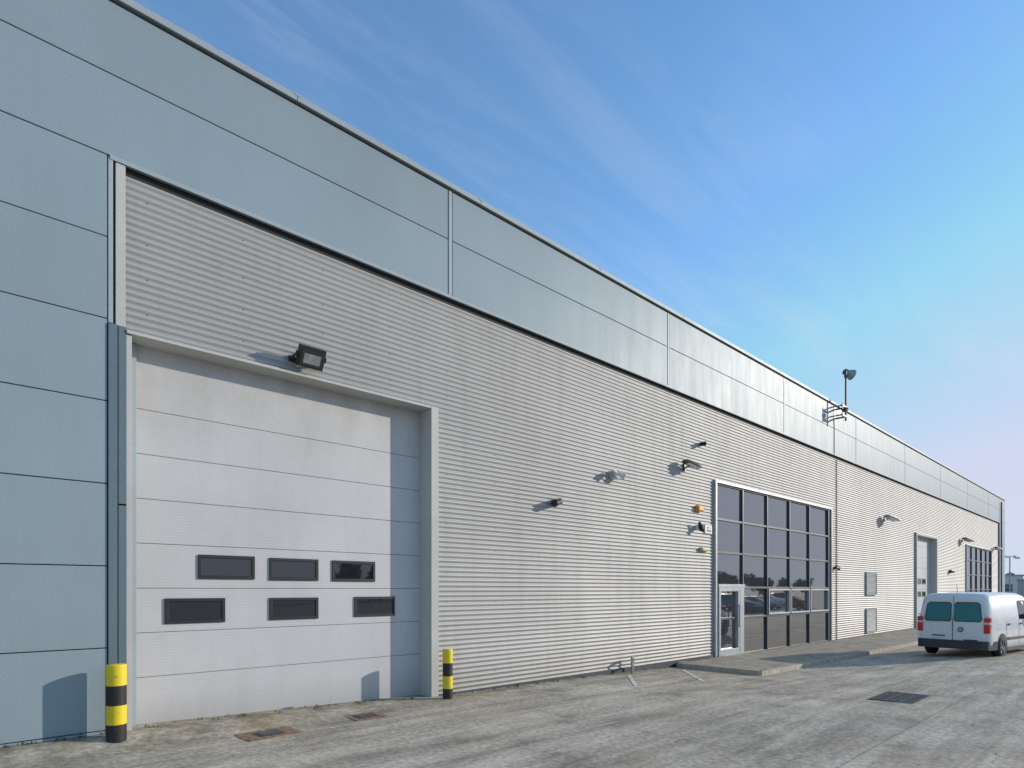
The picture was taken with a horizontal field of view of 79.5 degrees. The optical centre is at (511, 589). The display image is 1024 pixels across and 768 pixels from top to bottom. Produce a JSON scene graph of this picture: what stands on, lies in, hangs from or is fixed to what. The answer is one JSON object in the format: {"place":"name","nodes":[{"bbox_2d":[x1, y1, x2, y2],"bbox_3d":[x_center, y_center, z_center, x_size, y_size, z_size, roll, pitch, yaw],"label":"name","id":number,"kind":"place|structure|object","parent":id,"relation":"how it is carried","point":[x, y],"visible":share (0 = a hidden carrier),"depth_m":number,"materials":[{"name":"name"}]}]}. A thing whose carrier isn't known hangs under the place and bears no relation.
{"place":"outdoors","nodes":[
{"label":"outdoors","id":0,"kind":"place"},
{"bbox_2d":[0,644,1023,767],"bbox_3d":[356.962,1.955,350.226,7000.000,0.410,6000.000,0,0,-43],"label":"ground","id":1,"kind":"structure","parent":0,"point":[968,712],"depth_m":8.42,"materials":[{"name":"concrete"}]},
{"bbox_2d":[106,663,126,742],"bbox_3d":[-4.769,1.376,7.424,0.216,0.956,0.216,0,0,-43],"label":"bollard","id":2,"kind":"object","parent":1,"relation":"on","point":[116,703],"visible":0.98,"depth_m":7.33,"materials":[{"name":"yellow metal"}]},
{"bbox_2d":[234,726,302,741],"bbox_3d":[-3.201,1.911,8.109,0.500,0.058,0.720,0,0,43],"label":"manhole cover","id":3,"kind":"object","parent":1,"relation":"on","point":[252,736],"visible":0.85,"depth_m":8.05,"materials":[{"name":"metal"}]},
{"bbox_2d":[4,656,717,747],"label":"weeds","id":4,"kind":"object","parent":1,"relation":"on","point":[242,714],"visible":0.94,"depth_m":9.09,"materials":[{"name":"green plant"}]},
{"bbox_2d":[345,711,388,720],"bbox_3d":[-2.181,1.911,9.213,0.520,0.058,0.450,0,0,-40],"label":"manhole cover","id":5,"kind":"object","parent":1,"relation":"on","point":[365,716],"visible":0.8,"depth_m":9.16,"materials":[{"name":"metal"}]},
{"bbox_2d":[443,649,452,698],"bbox_3d":[-1.126,1.498,10.790,0.176,0.916,0.176,0,0,-43],"label":"bollard","id":6,"kind":"object","parent":1,"relation":"on","point":[447,673],"visible":0.97,"depth_m":10.72,"materials":[{"name":"yellow metal"}]},
{"bbox_2d":[0,0,1005,747],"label":"warehouse","id":7,"kind":"structure","parent":1,"relation":"on","point":[214,500],"depth_m":9.95,"materials":[{"name":"silver metal"}]},
{"bbox_2d":[136,345,419,724],"bbox_3d":[-3.383,-0.550,9.632,4.610,5.500,0.100,0,0,-43],"label":"loading door","id":8,"kind":"structure","parent":7,"relation":"in","point":[230,461],"depth_m":9.27,"materials":[{"name":"white metal"}]},
{"bbox_2d":[164,554,394,623],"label":"loading door windows","id":9,"kind":"structure","parent":7,"relation":"in","point":[176,610],"depth_m":9.40,"materials":[{"name":"black glass"}]},
{"bbox_2d":[288,343,326,370],"bbox_3d":[-3.054,-3.470,9.263,0.480,0.305,0.351,0,0,-43],"label":"wall floodlight","id":10,"kind":"object","parent":7,"relation":"attached to","point":[303,355],"depth_m":9.17,"materials":[{"name":"black plastic"}]},
{"bbox_2d":[551,498,562,506],"bbox_3d":[0.923,-1.852,13.116,0.213,0.222,0.364,0,0,25],"label":"cctv camera","id":11,"kind":"object","parent":7,"relation":"attached to","point":[556,502],"visible":1,"depth_m":13.00,"materials":[{"name":"black plastic"}]},
{"bbox_2d":[610,470,625,479],"bbox_3d":[2.474,-2.704,14.550,0.570,0.233,0.272,0,0,-43],"label":"twin security light","id":12,"kind":"object","parent":7,"relation":"attached to","point":[614,474],"visible":1,"depth_m":14.57,"materials":[{"name":"white plastic"}]},
{"bbox_2d":[681,459,702,470],"bbox_3d":[4.840,-3.369,16.706,0.553,0.257,0.403,0,0,-25],"label":"bracket wall lamp","id":13,"kind":"object","parent":7,"relation":"attached to","point":[691,463],"visible":1,"depth_m":16.64,"materials":[{"name":"grey metal"}]},
{"bbox_2d":[695,522,703,531],"bbox_3d":[5.241,-1.751,17.182,0.207,0.270,0.254,0,0,-43],"label":"dome camera","id":14,"kind":"object","parent":7,"relation":"attached to","point":[700,527],"visible":1,"depth_m":17.13,"materials":[{"name":"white plastic"}]},
{"bbox_2d":[695,505,703,511],"bbox_3d":[5.288,-2.280,17.324,0.320,0.160,0.112,0,0,-43],"label":"alarm sounder","id":15,"kind":"object","parent":7,"relation":"attached to","point":[698,508],"visible":1,"depth_m":17.24,"materials":[{"name":"orange plastic"}]},
{"bbox_2d":[699,547,708,551],"bbox_3d":[5.468,-1.140,17.498,0.400,0.110,0.107,0,0,-43],"label":"bulkhead lamp","id":16,"kind":"object","parent":7,"relation":"attached to","point":[704,549],"visible":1,"depth_m":17.39,"materials":[{"name":"beige plastic"}]},
{"bbox_2d":[704,525,711,533],"bbox_3d":[5.641,-1.730,17.708,0.380,0.240,0.036,0,0,-43],"label":"wall sign","id":17,"kind":"object","parent":7,"relation":"attached to","point":[707,529],"visible":1,"depth_m":17.68,"materials":[{"name":"white plastic"}]},
{"bbox_2d":[717,584,828,656],"bbox_3d":[9.214,0.920,21.017,8.720,2.160,0.194,0,0,-43],"label":"entrance door","id":18,"kind":"structure","parent":7,"relation":"in","point":[738,588],"depth_m":18.90,"materials":[{"name":"metal"}]},
{"bbox_2d":[830,369,856,424],"bbox_3d":[13.052,-7.615,24.185,1.031,2.130,0.699,0,0,-43],"label":"roof floodlight mast","id":19,"kind":"object","parent":7,"relation":"attached to","point":[849,374],"visible":1,"depth_m":24.07,"materials":[{"name":"silver metal"}]},
{"bbox_2d":[883,515,900,521],"bbox_3d":[17.675,-3.323,28.751,0.820,0.287,0.543,0,0,-22],"label":"bracket wall lamp","id":20,"kind":"object","parent":7,"relation":"attached to","point":[891,517],"visible":1,"depth_m":28.65,"materials":[{"name":"grey metal"}]},
{"bbox_2d":[917,579,925,596],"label":"far loading door windows","id":21,"kind":"structure","parent":7,"relation":"in","point":[918,580],"depth_m":34.26,"materials":[{"name":"grey glass"}]},
{"bbox_2d":[917,537,929,615],"bbox_3d":[22.652,-0.300,34.277,4.130,5.400,0.100,0,0,-43],"label":"far loading door","id":22,"kind":"structure","parent":7,"relation":"in","point":[923,545],"depth_m":34.58,"materials":[{"name":"white metal"}]},
{"bbox_2d":[962,537,973,541],"bbox_3d":[29.512,-3.223,39.957,0.820,0.287,0.543,0,0,-22],"label":"bracket wall lamp","id":23,"kind":"object","parent":7,"relation":"attached to","point":[967,539],"visible":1,"depth_m":39.85,"materials":[{"name":"grey metal"}]},
{"bbox_2d":[993,547,1002,550],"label":"bracket wall lamp","id":24,"kind":"object","parent":7,"relation":"attached to","point":[997,548],"visible":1,"depth_m":47.21,"materials":[{"name":"grey metal"}]},
{"bbox_2d":[631,656,633,673],"bbox_3d":[2.904,1.820,14.839,0.052,0.415,0.299,0,0,18],"label":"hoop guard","id":25,"kind":"object","parent":1,"relation":"on","point":[632,664],"visible":0.86,"depth_m":14.70,"materials":[{"name":"silver metal"}]},
{"bbox_2d":[627,675,638,686],"bbox_3d":[2.620,1.974,13.379,0.090,0.038,2.093,0,0,6],"label":"parking line","id":26,"kind":"object","parent":1,"relation":"on","point":[634,683],"visible":1,"depth_m":13.22,"materials":[{"name":"white paint"}]},
{"bbox_2d":[682,670,705,681],"bbox_3d":[4.261,2.023,14.554,0.090,0.055,2.408,0,0,5],"label":"parking line","id":27,"kind":"object","parent":1,"relation":"on","point":[696,677],"visible":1,"depth_m":14.26,"materials":[{"name":"white paint"}]},
{"bbox_2d":[676,628,917,675],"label":"raised footpath","id":28,"kind":"structure","parent":1,"relation":"on","point":[777,660],"depth_m":18.73,"materials":[{"name":"concrete"}]},
{"bbox_2d":[867,691,930,703],"bbox_3d":[6.885,1.933,10.910,1.250,0.064,0.720,0,0,-43],"label":"drain grate","id":29,"kind":"object","parent":1,"relation":"on","point":[899,697],"visible":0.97,"depth_m":10.87,"materials":[{"name":"metal"}]},
{"bbox_2d":[917,590,1023,655],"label":"parked van","id":30,"kind":"object","parent":1,"relation":"on","point":[993,622],"visible":0.98,"depth_m":18.20,"materials":[{"name":"white paint"}]},
{"bbox_2d":[1005,555,1019,592],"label":"street lamp","id":31,"kind":"object","parent":1,"relation":"on","point":[1015,557],"visible":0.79,"depth_m":60.00,"materials":[{"name":"grey metal"}]},
{"bbox_2d":[1005,574,1023,593],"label":"distant warehouse","id":32,"kind":"structure","parent":1,"relation":"on","point":[1014,584],"depth_m":148.72,"materials":[{"name":"grey metal"}]},
{"bbox_2d":[1016,579,1023,596],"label":"distant office","id":33,"kind":"structure","parent":1,"relation":"on","point":[1020,586],"depth_m":116.55,"materials":[{"name":"grey"}]},
{"bbox_2d":[133,0,1023,574],"label":"sky","id":34,"kind":"structure","parent":0,"point":[823,188],"materials":[{"name":"blue"}]}
]}

